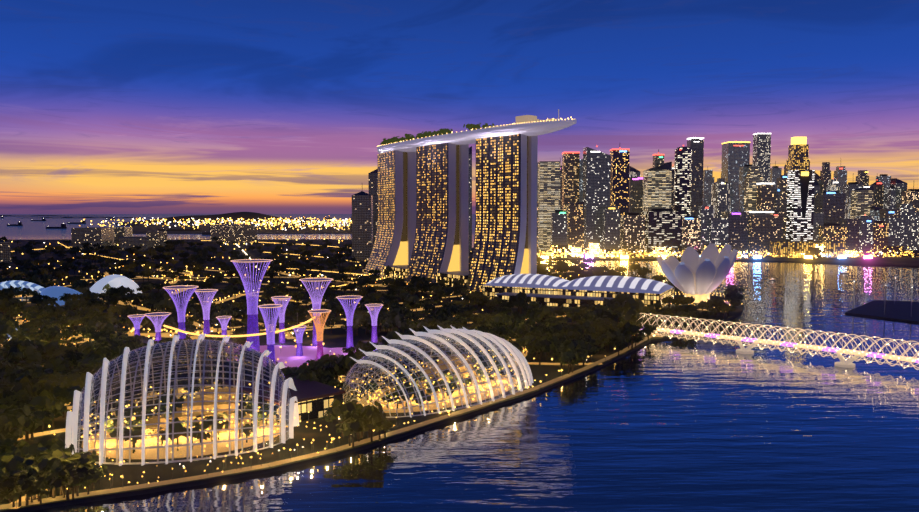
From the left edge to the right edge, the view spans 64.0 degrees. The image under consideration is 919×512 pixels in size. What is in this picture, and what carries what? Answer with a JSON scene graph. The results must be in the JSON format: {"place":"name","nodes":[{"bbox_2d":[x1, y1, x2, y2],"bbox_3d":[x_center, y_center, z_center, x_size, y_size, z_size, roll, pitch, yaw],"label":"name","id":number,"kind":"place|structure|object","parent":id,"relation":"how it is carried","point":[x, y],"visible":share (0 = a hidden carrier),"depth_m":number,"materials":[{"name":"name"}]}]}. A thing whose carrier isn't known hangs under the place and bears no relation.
{"place":"outdoors","nodes":[
{"label":"outdoors","id":0,"kind":"place"},
{"bbox_2d":[81,388,280,458],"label":"conservatory interior","id":1,"kind":"object","parent":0,"point":[151,453],"depth_m":314.93,"materials":[{"name":"brown"}]},
{"bbox_2d":[109,212,328,223],"bbox_3d":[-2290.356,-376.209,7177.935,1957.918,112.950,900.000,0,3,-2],"label":"island hill","id":2,"kind":"structure","parent":0,"point":[237,216],"depth_m":6863.09,"materials":[{"name":"black"}]},
{"bbox_2d":[130,224,351,233],"bbox_3d":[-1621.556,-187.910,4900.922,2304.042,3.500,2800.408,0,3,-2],"label":"port ground","id":3,"kind":"structure","parent":0,"point":[140,229],"depth_m":4318.36,"materials":[{"name":"grey stone"}]},
{"bbox_2d":[79,216,351,230],"bbox_3d":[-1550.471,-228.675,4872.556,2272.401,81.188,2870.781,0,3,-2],"label":"distant city lights","id":4,"kind":"object","parent":3,"relation":"on","point":[302,222],"visible":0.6,"depth_m":4414.20,"materials":[{"name":"yellow"}]},
{"bbox_2d":[0,239,743,511],"bbox_3d":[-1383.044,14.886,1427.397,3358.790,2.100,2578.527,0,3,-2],"label":"ground","id":5,"kind":"structure","parent":0,"point":[335,338],"depth_m":461.45,"materials":[{"name":"green plant"}]},
{"bbox_2d":[0,241,10,262],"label":"building","id":6,"kind":"structure","parent":5,"relation":"on","point":[5,251],"depth_m":1448.64,"materials":[{"name":"grey"}]},
{"bbox_2d":[0,280,44,293],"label":"pavilion ribbed canopy","id":7,"kind":"object","parent":5,"relation":"on","point":[25,284],"visible":0.52,"depth_m":815.95,"materials":[{"name":"blue"}]},
{"bbox_2d":[40,286,82,306],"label":"dome roof","id":8,"kind":"structure","parent":5,"relation":"on","point":[55,291],"depth_m":771.61,"materials":[{"name":"blue"}]},
{"bbox_2d":[71,227,113,248],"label":"building","id":9,"kind":"structure","parent":5,"relation":"on","point":[103,236],"depth_m":1987.04,"materials":[{"name":"grey"}]},
{"bbox_2d":[89,274,141,297],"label":"dome roof","id":10,"kind":"structure","parent":5,"relation":"on","point":[115,280],"depth_m":835.45,"materials":[{"name":"white"}]},
{"bbox_2d":[114,227,132,239],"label":"building","id":11,"kind":"structure","parent":5,"relation":"on","point":[123,232],"depth_m":2216.76,"materials":[{"name":"grey"}]},
{"bbox_2d":[119,236,146,249],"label":"building","id":12,"kind":"structure","parent":5,"relation":"on","point":[125,242],"depth_m":1924.78,"materials":[{"name":"grey"}]},
{"bbox_2d":[146,231,166,245],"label":"building","id":13,"kind":"structure","parent":5,"relation":"on","point":[157,236],"depth_m":2083.47,"materials":[{"name":"grey"}]},
{"bbox_2d":[144,312,169,340],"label":"supertree","id":14,"kind":"object","parent":5,"relation":"on","point":[158,328],"visible":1,"depth_m":533.49,"materials":[{"name":"purple metal"}]},
{"bbox_2d":[70,339,290,464],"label":"greenhouse dome","id":15,"kind":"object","parent":5,"relation":"on","point":[204,370],"visible":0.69,"depth_m":306.09,"materials":[{"name":"grey"}]},
{"bbox_2d":[65,334,298,465],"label":"conservatory ribs","id":16,"kind":"object","parent":15,"relation":"attached to","point":[72,420],"visible":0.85,"depth_m":298.99,"materials":[{"name":"white metal"}]},
{"bbox_2d":[163,285,198,346],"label":"supertree","id":17,"kind":"object","parent":5,"relation":"on","point":[181,316],"visible":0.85,"depth_m":516.51,"materials":[{"name":"purple metal"}]},
{"bbox_2d":[82,380,280,447],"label":"flower dome interior lamps","id":18,"kind":"object","parent":5,"relation":"on","point":[151,431],"depth_m":310.70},
{"bbox_2d":[11,240,367,295],"bbox_3d":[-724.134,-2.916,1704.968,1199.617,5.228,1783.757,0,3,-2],"label":"city lights","id":19,"kind":"object","parent":5,"relation":"on","point":[250,258],"visible":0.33,"depth_m":1712.31},
{"bbox_2d":[194,289,217,333],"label":"supertree","id":20,"kind":"object","parent":5,"relation":"on","point":[206,319],"visible":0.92,"depth_m":545.01,"materials":[{"name":"purple metal"}]},
{"bbox_2d":[210,224,251,242],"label":"building","id":21,"kind":"structure","parent":5,"relation":"on","point":[229,233],"depth_m":2404.69,"materials":[{"name":"grey"}]},
{"bbox_2d":[231,259,272,352],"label":"supertree","id":22,"kind":"object","parent":5,"relation":"on","point":[252,313],"visible":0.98,"depth_m":488.86,"materials":[{"name":"purple metal"}]},
{"bbox_2d":[258,304,282,365],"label":"supertree","id":23,"kind":"object","parent":5,"relation":"on","point":[270,341],"visible":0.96,"depth_m":437.35,"materials":[{"name":"purple metal"}]},
{"bbox_2d":[271,296,291,342],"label":"supertree","id":24,"kind":"object","parent":5,"relation":"on","point":[281,324],"visible":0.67,"depth_m":546.87,"materials":[{"name":"purple metal"}]},
{"bbox_2d":[222,374,345,424],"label":"pavilion building","id":25,"kind":"structure","parent":5,"relation":"on","point":[315,399],"depth_m":349.26,"materials":[{"name":"black"}]},
{"bbox_2d":[292,325,306,355],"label":"supertree","id":26,"kind":"object","parent":5,"relation":"on","point":[299,342],"visible":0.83,"depth_m":496.69,"materials":[{"name":"purple metal"}]},
{"bbox_2d":[299,278,332,345],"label":"supertree","id":27,"kind":"object","parent":5,"relation":"on","point":[317,305],"visible":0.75,"depth_m":534.97,"materials":[{"name":"purple metal"}]},
{"bbox_2d":[163,313,320,336],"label":"elevated walkway","id":28,"kind":"structure","parent":27,"relation":"attached to","point":[247,335],"depth_m":461.08,"materials":[{"name":"yellow metal"}]},
{"bbox_2d":[308,309,330,359],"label":"supertree","id":29,"kind":"object","parent":5,"relation":"on","point":[319,327],"visible":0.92,"depth_m":466.87,"materials":[{"name":"orange metal"}]},
{"bbox_2d":[336,295,362,347],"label":"supertree","id":30,"kind":"object","parent":5,"relation":"on","point":[349,342],"visible":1,"depth_m":522.60,"materials":[{"name":"purple metal"}]},
{"bbox_2d":[0,268,720,509],"bbox_3d":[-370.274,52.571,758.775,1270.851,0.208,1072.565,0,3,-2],"label":"garden paths","id":31,"kind":"structure","parent":5,"relation":"on","point":[284,353],"depth_m":461.07,"materials":[{"name":"concrete"}]},
{"bbox_2d":[352,191,372,260],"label":"city tower","id":32,"kind":"structure","parent":5,"relation":"on","point":[362,225],"depth_m":1490.39,"materials":[{"name":"black"}]},
{"bbox_2d":[0,236,744,506],"bbox_3d":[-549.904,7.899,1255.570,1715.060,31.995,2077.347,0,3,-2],"label":"garden trees","id":33,"kind":"object","parent":5,"relation":"on","point":[42,382],"visible":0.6,"depth_m":571.16,"materials":[{"name":"green plant"}]},
{"bbox_2d":[368,169,377,245],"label":"city tower","id":34,"kind":"structure","parent":5,"relation":"on","point":[373,182],"depth_m":1735.27,"materials":[{"name":"black"}]},
{"bbox_2d":[365,304,382,342],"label":"supertree","id":35,"kind":"object","parent":5,"relation":"on","point":[374,329],"visible":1,"depth_m":548.75,"materials":[{"name":"purple metal"}]},
{"bbox_2d":[362,150,415,277],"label":"hotel tower","id":36,"kind":"structure","parent":5,"relation":"on","point":[395,236],"depth_m":1112.70,"materials":[{"name":"grey glass"}]},
{"bbox_2d":[363,265,482,288],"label":"podium","id":37,"kind":"object","parent":5,"relation":"on","point":[401,271],"visible":0.31,"depth_m":972.85,"materials":[{"name":"black"}]},
{"bbox_2d":[342,334,528,417],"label":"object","id":38,"kind":"structure","parent":5,"relation":"on","point":[389,352],"depth_m":375.59,"materials":[{"name":"glass"}]},
{"bbox_2d":[350,325,533,416],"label":"ribs","id":39,"kind":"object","parent":38,"relation":"attached to","point":[516,353],"depth_m":387.48,"materials":[{"name":"white metal"}]},
{"bbox_2d":[404,143,468,282],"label":"hotel tower","id":40,"kind":"structure","parent":5,"relation":"on","point":[441,242],"depth_m":998.19,"materials":[{"name":"grey glass"}]},
{"bbox_2d":[7,238,913,507],"bbox_3d":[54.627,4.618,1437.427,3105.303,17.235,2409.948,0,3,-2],"label":"lamps","id":41,"kind":"object","parent":5,"relation":"on","point":[561,370],"visible":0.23,"depth_m":824.82,"materials":[{"name":"yellow"}]},
{"bbox_2d":[469,146,471,252],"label":"city tower","id":42,"kind":"structure","parent":5,"relation":"on","point":[470,198],"depth_m":1791.93,"materials":[{"name":"black"}]},
{"bbox_2d":[466,134,537,291],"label":"hotel tower","id":43,"kind":"structure","parent":5,"relation":"on","point":[505,240],"depth_m":890.79,"materials":[{"name":"grey glass"}]},
{"bbox_2d":[482,274,569,298],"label":"striped roof","id":44,"kind":"structure","parent":5,"relation":"on","point":[533,283],"depth_m":818.14,"materials":[{"name":"silver metal"}]},
{"bbox_2d":[494,292,625,306],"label":"facade","id":45,"kind":"structure","parent":5,"relation":"on","point":[560,300],"depth_m":764.06,"materials":[{"name":"white"}]},
{"bbox_2d":[557,276,673,308],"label":"striped roof","id":46,"kind":"structure","parent":5,"relation":"on","point":[646,292],"depth_m":774.06,"materials":[{"name":"silver metal"}]},
{"bbox_2d":[613,295,653,335],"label":"tree","id":47,"kind":"object","parent":5,"relation":"on","point":[636,305],"visible":0.88,"depth_m":575.63,"materials":[{"name":"green plant"}]},
{"bbox_2d":[657,243,737,302],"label":"lotus-shaped museum","id":48,"kind":"structure","parent":5,"relation":"on","point":[693,273],"depth_m":782.38,"materials":[{"name":"fibre-reinforced polymer"},{"name":"steel"},{"name":"concrete"}]},
{"bbox_2d":[351,350,516,408],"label":"interior lights","id":49,"kind":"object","parent":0,"point":[473,399],"depth_m":382.79},
{"bbox_2d":[356,353,517,412],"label":"dome interior","id":50,"kind":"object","parent":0,"point":[428,391],"depth_m":387.59,"materials":[{"name":"yellow"}]},
{"bbox_2d":[0,214,918,511],"bbox_3d":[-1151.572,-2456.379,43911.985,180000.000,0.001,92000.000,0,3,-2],"label":"water","id":51,"kind":"structure","parent":0,"point":[684,424],"depth_m":324.10,"materials":[{"name":"blue liquid"}]},
{"bbox_2d":[1,217,209,234],"bbox_3d":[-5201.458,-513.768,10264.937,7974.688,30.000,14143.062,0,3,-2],"label":"buildings","id":52,"kind":"structure","parent":51,"relation":"on","point":[63,226],"depth_m":4678.98,"materials":[{"name":"black"}]},
{"bbox_2d":[639,313,918,369],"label":"pedestrian bridge","id":53,"kind":"structure","parent":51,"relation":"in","point":[838,352],"depth_m":499.13,"materials":[{"name":"silver metal"}]},
{"bbox_2d":[845,275,918,322],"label":"floating stage","id":54,"kind":"object","parent":51,"relation":"on","point":[906,311],"visible":0.98,"depth_m":731.93,"materials":[{"name":"grey"}]},
{"bbox_2d":[377,119,576,153],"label":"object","id":55,"kind":"structure","parent":0,"point":[527,129],"depth_m":916.75,"materials":[{"name":"white metal"}]},
{"bbox_2d":[380,109,558,144],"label":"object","id":56,"kind":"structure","parent":55,"relation":"on","point":[519,119],"depth_m":994.91,"materials":[{"name":"plant"}]},
{"bbox_2d":[551,210,566,244],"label":"city tower","id":57,"kind":"structure","parent":0,"point":[558,228],"depth_m":1651.63,"materials":[{"name":"grey glass"}]},
{"bbox_2d":[566,201,583,247],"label":"city tower","id":58,"kind":"structure","parent":0,"point":[575,224],"depth_m":1682.15,"materials":[{"name":"black glass"}]},
{"bbox_2d":[603,206,619,248],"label":"city tower","id":59,"kind":"structure","parent":0,"point":[611,228],"depth_m":1665.08,"materials":[{"name":"grey"}]},
{"bbox_2d":[620,213,644,253],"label":"city tower","id":60,"kind":"structure","parent":0,"point":[632,230],"depth_m":1646.72,"materials":[{"name":"black"}]},
{"bbox_2d":[682,215,700,249],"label":"city tower","id":61,"kind":"structure","parent":0,"point":[691,228],"depth_m":1649.97,"materials":[{"name":"black"}]},
{"bbox_2d":[560,141,893,226],"bbox_3d":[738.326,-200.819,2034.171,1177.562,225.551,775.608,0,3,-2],"label":"skyline accent signs","id":62,"kind":"object","parent":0,"point":[725,183],"visible":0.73,"depth_m":1753.56,"materials":[{"name":"red metal"}]},
{"bbox_2d":[537,256,918,266],"bbox_3d":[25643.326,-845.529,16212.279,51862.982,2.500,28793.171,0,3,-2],"label":"waterfront lights","id":63,"kind":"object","parent":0,"point":[895,261],"depth_m":1532.79,"materials":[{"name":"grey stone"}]},
{"bbox_2d":[538,161,560,251],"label":"city tower","id":64,"kind":"structure","parent":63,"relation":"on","point":[548,188],"depth_m":1747.30,"materials":[{"name":"grey glass"}]},
{"bbox_2d":[550,245,571,256],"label":"waterfront block","id":65,"kind":"structure","parent":63,"relation":"on","point":[561,249],"depth_m":1609.71,"materials":[{"name":"yellow"}]},
{"bbox_2d":[562,152,579,211],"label":"city tower","id":66,"kind":"structure","parent":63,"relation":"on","point":[570,177],"depth_m":1795.97,"materials":[{"name":"black glass"}]},
{"bbox_2d":[579,159,582,201],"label":"city tower","id":67,"kind":"structure","parent":63,"relation":"on","point":[580,180],"depth_m":1896.46,"materials":[{"name":"grey glass"}]},
{"bbox_2d":[583,147,610,248],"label":"city tower","id":68,"kind":"structure","parent":63,"relation":"on","point":[596,179],"depth_m":1719.70,"materials":[{"name":"grey glass"}]},
{"bbox_2d":[599,249,621,257],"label":"waterfront block","id":69,"kind":"structure","parent":63,"relation":"on","point":[603,252],"depth_m":1583.85,"materials":[{"name":"yellow"}]},
{"bbox_2d":[610,149,629,214],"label":"city tower","id":70,"kind":"structure","parent":63,"relation":"on","point":[619,188],"depth_m":1759.51,"materials":[{"name":"black glass"}]},
{"bbox_2d":[629,177,642,214],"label":"city tower","id":71,"kind":"structure","parent":63,"relation":"on","point":[635,195],"depth_m":1952.84,"materials":[{"name":"grey glass"}]},
{"bbox_2d":[643,162,671,210],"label":"city tower","id":72,"kind":"structure","parent":63,"relation":"on","point":[657,181],"depth_m":1853.27,"materials":[{"name":"grey glass"}]},
{"bbox_2d":[641,209,681,254],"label":"city tower","id":73,"kind":"structure","parent":63,"relation":"on","point":[663,227],"depth_m":1648.05,"materials":[{"name":"black"}]},
{"bbox_2d":[674,147,691,217],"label":"city tower","id":74,"kind":"structure","parent":63,"relation":"on","point":[682,178],"depth_m":1722.71,"materials":[{"name":"black glass"}]},
{"bbox_2d":[687,137,703,217],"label":"city tower","id":75,"kind":"structure","parent":63,"relation":"on","point":[697,148],"depth_m":1903.75,"materials":[{"name":"blue"}]},
{"bbox_2d":[698,205,712,249],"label":"city tower","id":76,"kind":"structure","parent":63,"relation":"on","point":[705,215],"depth_m":1659.75,"materials":[{"name":"grey"}]},
{"bbox_2d":[703,170,713,204],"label":"city tower","id":77,"kind":"structure","parent":63,"relation":"on","point":[708,179],"depth_m":2359.76,"materials":[{"name":"grey glass"}]},
{"bbox_2d":[709,218,727,245],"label":"city tower","id":78,"kind":"structure","parent":63,"relation":"on","point":[718,231],"depth_m":1651.37,"materials":[{"name":"grey"}]},
{"bbox_2d":[715,178,725,217],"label":"city tower","id":79,"kind":"structure","parent":63,"relation":"on","point":[720,197],"depth_m":1708.20,"materials":[{"name":"blue"}]},
{"bbox_2d":[711,182,729,217],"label":"city tower","id":80,"kind":"structure","parent":63,"relation":"on","point":[727,196],"depth_m":1729.52,"materials":[{"name":"grey"}]},
{"bbox_2d":[721,141,749,210],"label":"city tower","id":81,"kind":"structure","parent":63,"relation":"on","point":[734,158],"depth_m":1955.91,"materials":[{"name":"grey glass"}]},
{"bbox_2d":[738,158,752,210],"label":"city tower","id":82,"kind":"structure","parent":63,"relation":"on","point":[743,171],"depth_m":1814.32,"materials":[{"name":"grey glass"}]},
{"bbox_2d":[744,166,762,210],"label":"city tower","id":83,"kind":"structure","parent":63,"relation":"on","point":[752,178],"depth_m":1770.23,"materials":[{"name":"grey"}]},
{"bbox_2d":[749,211,773,255],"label":"city tower","id":84,"kind":"structure","parent":63,"relation":"on","point":[761,230],"depth_m":1643.95,"materials":[{"name":"black"}]},
{"bbox_2d":[752,133,770,182],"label":"city tower","id":85,"kind":"structure","parent":63,"relation":"on","point":[761,150],"depth_m":2056.61,"materials":[{"name":"grey glass"}]},
{"bbox_2d":[756,183,774,210],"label":"city tower","id":86,"kind":"structure","parent":63,"relation":"on","point":[765,197],"depth_m":1710.87,"materials":[{"name":"black glass"}]},
{"bbox_2d":[776,169,786,240],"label":"city tower","id":87,"kind":"structure","parent":63,"relation":"on","point":[781,184],"depth_m":1772.64,"materials":[{"name":"black glass"}]},
{"bbox_2d":[786,137,809,174],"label":"city tower","id":88,"kind":"structure","parent":63,"relation":"on","point":[798,152],"depth_m":2061.34,"materials":[{"name":"black glass"}]},
{"bbox_2d":[786,170,814,240],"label":"city tower","id":89,"kind":"structure","parent":63,"relation":"on","point":[800,205],"depth_m":1674.66,"materials":[{"name":"black"}]},
{"bbox_2d":[769,241,845,257],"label":"waterfront building","id":90,"kind":"structure","parent":63,"relation":"on","point":[787,248],"depth_m":1593.53,"materials":[{"name":"brown stone"}]},
{"bbox_2d":[813,213,823,240],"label":"city tower","id":91,"kind":"structure","parent":63,"relation":"on","point":[818,219],"depth_m":1676.35,"materials":[{"name":"grey"}]},
{"bbox_2d":[820,162,830,190],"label":"city tower","id":92,"kind":"structure","parent":63,"relation":"on","point":[825,173],"depth_m":2418.05,"materials":[{"name":"black glass"}]},
{"bbox_2d":[819,223,847,249],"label":"city tower","id":93,"kind":"structure","parent":63,"relation":"on","point":[832,232],"depth_m":1658.79,"materials":[{"name":"black"}]},
{"bbox_2d":[834,166,846,192],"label":"city tower","id":94,"kind":"structure","parent":63,"relation":"on","point":[840,175],"depth_m":2318.80,"materials":[{"name":"grey glass"}]},
{"bbox_2d":[843,173,862,203],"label":"city tower","id":95,"kind":"structure","parent":63,"relation":"on","point":[849,187],"depth_m":2222.57,"materials":[{"name":"blue"}]},
{"bbox_2d":[850,186,872,218],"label":"city tower","id":96,"kind":"structure","parent":63,"relation":"on","point":[861,202],"depth_m":1839.08,"materials":[{"name":"grey glass"}]},
{"bbox_2d":[856,170,868,186],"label":"city tower","id":97,"kind":"structure","parent":63,"relation":"on","point":[862,177],"depth_m":2371.89,"materials":[{"name":"black"}]},
{"bbox_2d":[870,181,884,207],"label":"city tower","id":98,"kind":"structure","parent":63,"relation":"on","point":[878,189],"depth_m":2274.07,"materials":[{"name":"black glass"}]},
{"bbox_2d":[882,246,903,256],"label":"waterfront block","id":99,"kind":"structure","parent":63,"relation":"on","point":[896,249],"depth_m":1628.37,"materials":[{"name":"black"}]},
{"bbox_2d":[883,186,905,208],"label":"city tower","id":100,"kind":"structure","parent":63,"relation":"on","point":[889,194],"depth_m":2229.47,"materials":[{"name":"blue"}]},
{"bbox_2d":[890,178,906,207],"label":"city tower","id":101,"kind":"structure","parent":63,"relation":"on","point":[897,184],"depth_m":2224.17,"materials":[{"name":"black"}]},
{"bbox_2d":[901,186,918,249],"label":"city tower","id":102,"kind":"structure","parent":63,"relation":"on","point":[910,196],"depth_m":1923.51,"materials":[{"name":"black glass"}]},
{"bbox_2d":[721,211,750,255],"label":"city tower","id":103,"kind":"structure","parent":0,"point":[738,230],"depth_m":1652.29,"materials":[{"name":"black"}]},
{"bbox_2d":[766,210,782,240],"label":"city tower","id":104,"kind":"structure","parent":0,"point":[778,228],"depth_m":1664.46,"materials":[{"name":"black glass"}]},
{"bbox_2d":[770,161,781,188],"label":"city tower","id":105,"kind":"structure","parent":0,"point":[775,172],"depth_m":2413.03,"materials":[{"name":"grey glass"}]},
{"bbox_2d":[814,188,845,225],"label":"city tower","id":106,"kind":"structure","parent":0,"point":[829,204],"depth_m":1776.80,"materials":[{"name":"black"}]},
{"bbox_2d":[841,219,859,250],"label":"city tower","id":107,"kind":"structure","parent":0,"point":[853,232],"depth_m":1669.89,"materials":[{"name":"black"}]},
{"bbox_2d":[856,216,874,251],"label":"city tower","id":108,"kind":"structure","parent":0,"point":[866,234],"depth_m":1670.81,"materials":[{"name":"black"}]},
{"bbox_2d":[872,221,888,249],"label":"city tower","id":109,"kind":"structure","parent":0,"point":[880,238],"depth_m":1671.72,"materials":[{"name":"black"}]},
{"bbox_2d":[879,209,900,217],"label":"city tower","id":110,"kind":"structure","parent":0,"point":[884,213],"depth_m":1771.20,"materials":[{"name":"black"}]},
{"bbox_2d":[878,218,907,249],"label":"city tower","id":111,"kind":"structure","parent":0,"point":[898,232],"depth_m":1682.49,"materials":[{"name":"grey"}]},
{"bbox_2d":[893,203,918,249],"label":"city tower","id":112,"kind":"structure","parent":0,"point":[909,212],"depth_m":1826.11,"materials":[{"name":"black glass"}]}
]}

